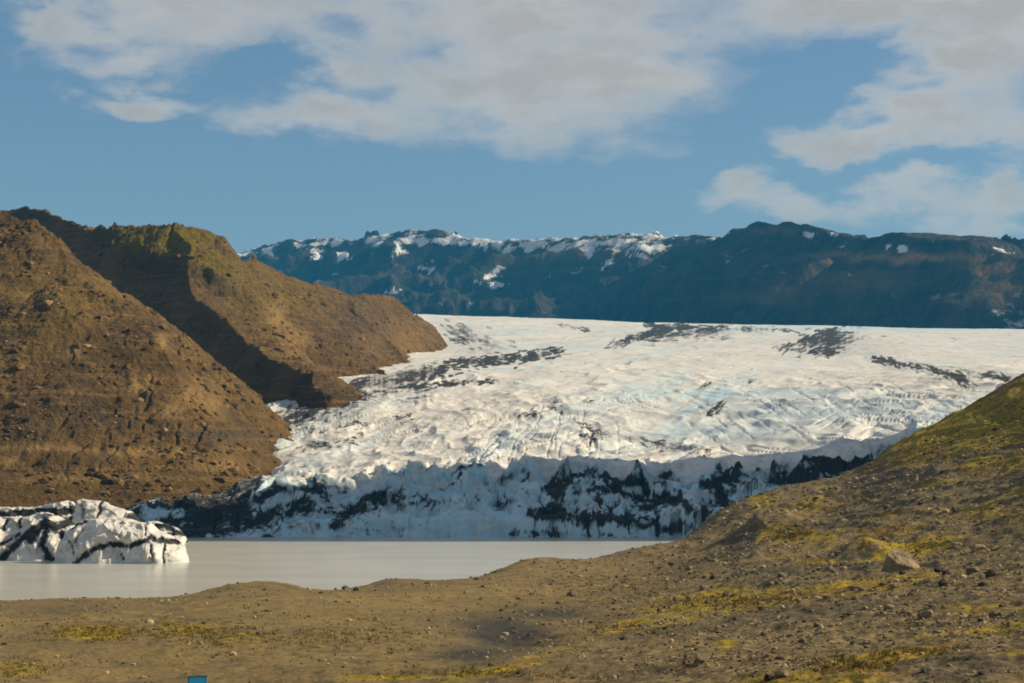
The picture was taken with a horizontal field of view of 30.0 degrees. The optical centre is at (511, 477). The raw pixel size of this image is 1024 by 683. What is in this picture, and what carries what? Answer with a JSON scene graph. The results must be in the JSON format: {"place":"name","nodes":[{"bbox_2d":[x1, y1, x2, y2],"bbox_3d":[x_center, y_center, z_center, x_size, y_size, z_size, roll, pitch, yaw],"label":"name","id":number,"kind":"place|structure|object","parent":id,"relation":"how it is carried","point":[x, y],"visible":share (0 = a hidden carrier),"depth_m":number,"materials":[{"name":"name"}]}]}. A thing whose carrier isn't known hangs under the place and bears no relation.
{"place":"outdoors","nodes":[
{"label":"outdoors","id":0,"kind":"place"},
{"bbox_2d":[0,206,447,509],"bbox_3d":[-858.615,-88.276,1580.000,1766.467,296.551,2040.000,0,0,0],"label":"hillside","id":1,"kind":"structure","parent":0,"point":[86,441],"depth_m":855.24,"materials":[{"name":"brown soil"}]},
{"bbox_2d":[0,207,442,503],"bbox_3d":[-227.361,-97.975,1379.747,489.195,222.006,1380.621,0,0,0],"label":"scree","id":2,"kind":"structure","parent":1,"relation":"on","point":[18,366],"depth_m":789.93,"materials":[{"name":"brown stone"}]},
{"bbox_2d":[0,537,683,599],"bbox_3d":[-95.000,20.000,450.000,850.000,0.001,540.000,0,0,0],"label":"lake water","id":3,"kind":"structure","parent":0,"point":[327,563],"depth_m":439.76,"materials":[{"name":"grey liquid"}]},
{"bbox_2d":[0,500,74,520],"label":"iceberg","id":4,"kind":"object","parent":3,"relation":"on","point":[65,509],"visible":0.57,"depth_m":517.91,"materials":[{"name":"white ice"}]},
{"bbox_2d":[0,512,75,560],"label":"iceberg","id":5,"kind":"object","parent":3,"relation":"on","point":[39,536],"visible":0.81,"depth_m":461.03,"materials":[{"name":"white ice"}]},
{"bbox_2d":[72,499,140,523],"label":"iceberg","id":6,"kind":"object","parent":3,"relation":"on","point":[88,509],"visible":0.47,"depth_m":502.37,"materials":[{"name":"white ice"}]},
{"bbox_2d":[54,517,188,563],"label":"iceberg","id":7,"kind":"object","parent":3,"relation":"on","point":[107,540],"visible":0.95,"depth_m":445.99,"materials":[{"name":"white ice"}]},
{"bbox_2d":[145,521,186,542],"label":"iceberg","id":8,"kind":"object","parent":3,"relation":"on","point":[177,534],"visible":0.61,"depth_m":583.16,"materials":[{"name":"ice"}]},
{"bbox_2d":[238,229,721,319],"bbox_3d":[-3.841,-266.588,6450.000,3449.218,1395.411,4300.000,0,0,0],"label":"mountain","id":9,"kind":"structure","parent":0,"point":[437,272],"depth_m":6274.27,"materials":[{"name":"blue stone"}]},
{"bbox_2d":[0,373,1023,682],"bbox_3d":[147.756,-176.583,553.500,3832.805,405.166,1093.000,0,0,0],"label":"ground","id":10,"kind":"structure","parent":0,"point":[466,635],"depth_m":167.65,"materials":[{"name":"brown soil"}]},
{"bbox_2d":[188,676,206,682],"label":"information sign","id":11,"kind":"object","parent":10,"relation":"on","point":[197,679],"visible":1,"depth_m":97.98,"materials":[{"name":"blue paint"}]},
{"bbox_2d":[0,390,1023,682],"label":"moss tufts","id":12,"kind":"object","parent":10,"relation":"on","point":[446,670],"visible":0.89,"depth_m":149.85,"materials":[{"name":"green plant"}]},
{"bbox_2d":[694,653,707,662],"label":"boulder","id":13,"kind":"object","parent":10,"relation":"on","point":[699,657],"visible":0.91,"depth_m":78.30,"materials":[{"name":"beige stone"}]},
{"bbox_2d":[699,585,708,589],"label":"boulder","id":14,"kind":"object","parent":10,"relation":"on","point":[703,587],"visible":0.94,"depth_m":203.52,"materials":[{"name":"beige stone"}]},
{"bbox_2d":[722,590,731,596],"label":"boulder","id":15,"kind":"object","parent":10,"relation":"on","point":[726,593],"visible":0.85,"depth_m":184.36,"materials":[{"name":"beige stone"}]},
{"bbox_2d":[764,673,773,680],"bbox_3d":[8.571,6.685,63.704,0.425,0.295,0.382,12,-9,-28],"label":"boulder","id":16,"kind":"object","parent":10,"relation":"on","point":[768,677],"visible":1,"depth_m":63.56,"materials":[{"name":"grey stone"}]},
{"bbox_2d":[764,581,773,585],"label":"boulder","id":17,"kind":"object","parent":10,"relation":"on","point":[769,583],"visible":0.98,"depth_m":184.41,"materials":[{"name":"grey stone"}]},
{"bbox_2d":[774,668,789,676],"bbox_3d":[9.038,6.552,63.719,0.507,0.339,0.655,-2,12,-25],"label":"boulder","id":18,"kind":"object","parent":10,"relation":"on","point":[778,672],"visible":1,"depth_m":63.57,"materials":[{"name":"beige stone"}]},
{"bbox_2d":[778,572,786,577],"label":"stone","id":19,"kind":"object","parent":10,"relation":"on","point":[782,575],"visible":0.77,"depth_m":189.41,"materials":[{"name":"grey stone"}]},
{"bbox_2d":[813,622,821,626],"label":"stone","id":20,"kind":"object","parent":10,"relation":"on","point":[816,624],"visible":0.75,"depth_m":106.87,"materials":[{"name":"grey stone"}]},
{"bbox_2d":[850,585,860,589],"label":"stone","id":21,"kind":"object","parent":10,"relation":"on","point":[857,587],"visible":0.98,"depth_m":150.11,"materials":[{"name":"grey stone"}]},
{"bbox_2d":[858,660,868,665],"bbox_3d":[11.392,6.076,62.015,0.338,0.314,0.311,0,0,-1],"label":"boulder","id":22,"kind":"object","parent":10,"relation":"on","point":[863,662],"visible":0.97,"depth_m":61.89,"materials":[{"name":"beige stone"}]},
{"bbox_2d":[885,604,894,608],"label":"stone","id":23,"kind":"object","parent":10,"relation":"on","point":[889,606],"visible":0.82,"depth_m":115.89,"materials":[{"name":"beige stone"}]},
{"bbox_2d":[890,582,900,587],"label":"boulder","id":24,"kind":"object","parent":10,"relation":"on","point":[896,585],"visible":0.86,"depth_m":146.16,"materials":[{"name":"beige stone"}]},
{"bbox_2d":[881,549,919,572],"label":"boulder","id":25,"kind":"object","parent":10,"relation":"on","point":[897,560],"visible":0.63,"depth_m":166.69,"materials":[{"name":"beige stone"}]},
{"bbox_2d":[917,609,932,618],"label":"boulder","id":26,"kind":"object","parent":10,"relation":"on","point":[925,614],"visible":0.92,"depth_m":102.37,"materials":[{"name":"beige stone"}]},
{"bbox_2d":[921,665,932,672],"bbox_3d":[12.812,5.926,58.929,0.340,0.234,0.430,15,15,35],"label":"boulder","id":27,"kind":"object","parent":10,"relation":"on","point":[924,669],"visible":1,"depth_m":58.82,"materials":[{"name":"grey stone"}]},
{"bbox_2d":[934,567,944,571],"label":"boulder","id":28,"kind":"object","parent":10,"relation":"on","point":[938,569],"visible":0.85,"depth_m":157.90,"materials":[{"name":"grey stone"}]},
{"bbox_2d":[938,580,947,585],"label":"boulder","id":29,"kind":"object","parent":10,"relation":"on","point":[942,583],"visible":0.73,"depth_m":139.76,"materials":[{"name":"grey stone"}]},
{"bbox_2d":[942,570,950,575],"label":"stone","id":30,"kind":"object","parent":10,"relation":"on","point":[946,572],"visible":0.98,"depth_m":148.85,"materials":[{"name":"grey stone"}]},
{"bbox_2d":[951,542,961,548],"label":"boulder","id":31,"kind":"object","parent":10,"relation":"on","point":[955,545],"visible":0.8,"depth_m":201.59,"materials":[{"name":"beige stone"}]},
{"bbox_2d":[966,567,979,573],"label":"boulder","id":32,"kind":"object","parent":10,"relation":"on","point":[970,570],"visible":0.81,"depth_m":146.53,"materials":[{"name":"grey stone"}]},
{"bbox_2d":[971,544,984,550],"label":"boulder","id":33,"kind":"object","parent":10,"relation":"on","point":[976,547],"visible":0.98,"depth_m":181.67,"materials":[{"name":"beige stone"}]},
{"bbox_2d":[978,582,988,586],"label":"boulder","id":34,"kind":"object","parent":10,"relation":"on","point":[980,584],"visible":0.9,"depth_m":126.29,"materials":[{"name":"grey stone"}]},
{"bbox_2d":[985,569,996,576],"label":"boulder","id":35,"kind":"object","parent":10,"relation":"on","point":[990,572],"visible":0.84,"depth_m":136.01,"materials":[{"name":"grey stone"}]},
{"bbox_2d":[988,611,999,616],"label":"stone","id":36,"kind":"object","parent":10,"relation":"on","point":[993,614],"visible":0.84,"depth_m":94.58,"materials":[{"name":"grey stone"}]},
{"bbox_2d":[0,0,1023,253],"label":"sky","id":37,"kind":"structure","parent":0,"point":[252,124],"materials":[{"name":"blue"}]},
{"bbox_2d":[126,314,1023,537],"bbox_3d":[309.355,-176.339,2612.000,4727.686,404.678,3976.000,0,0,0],"label":"glacier","id":38,"kind":"object","parent":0,"point":[487,426],"visible":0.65,"depth_m":863.30,"materials":[{"name":"white ice"}]},
{"bbox_2d":[597,221,1023,328],"bbox_3d":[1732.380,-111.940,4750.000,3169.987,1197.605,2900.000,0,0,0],"label":"plateau mountain","id":39,"kind":"structure","parent":0,"point":[765,273],"depth_m":4750.69,"materials":[{"name":"blue stone"}]}
]}

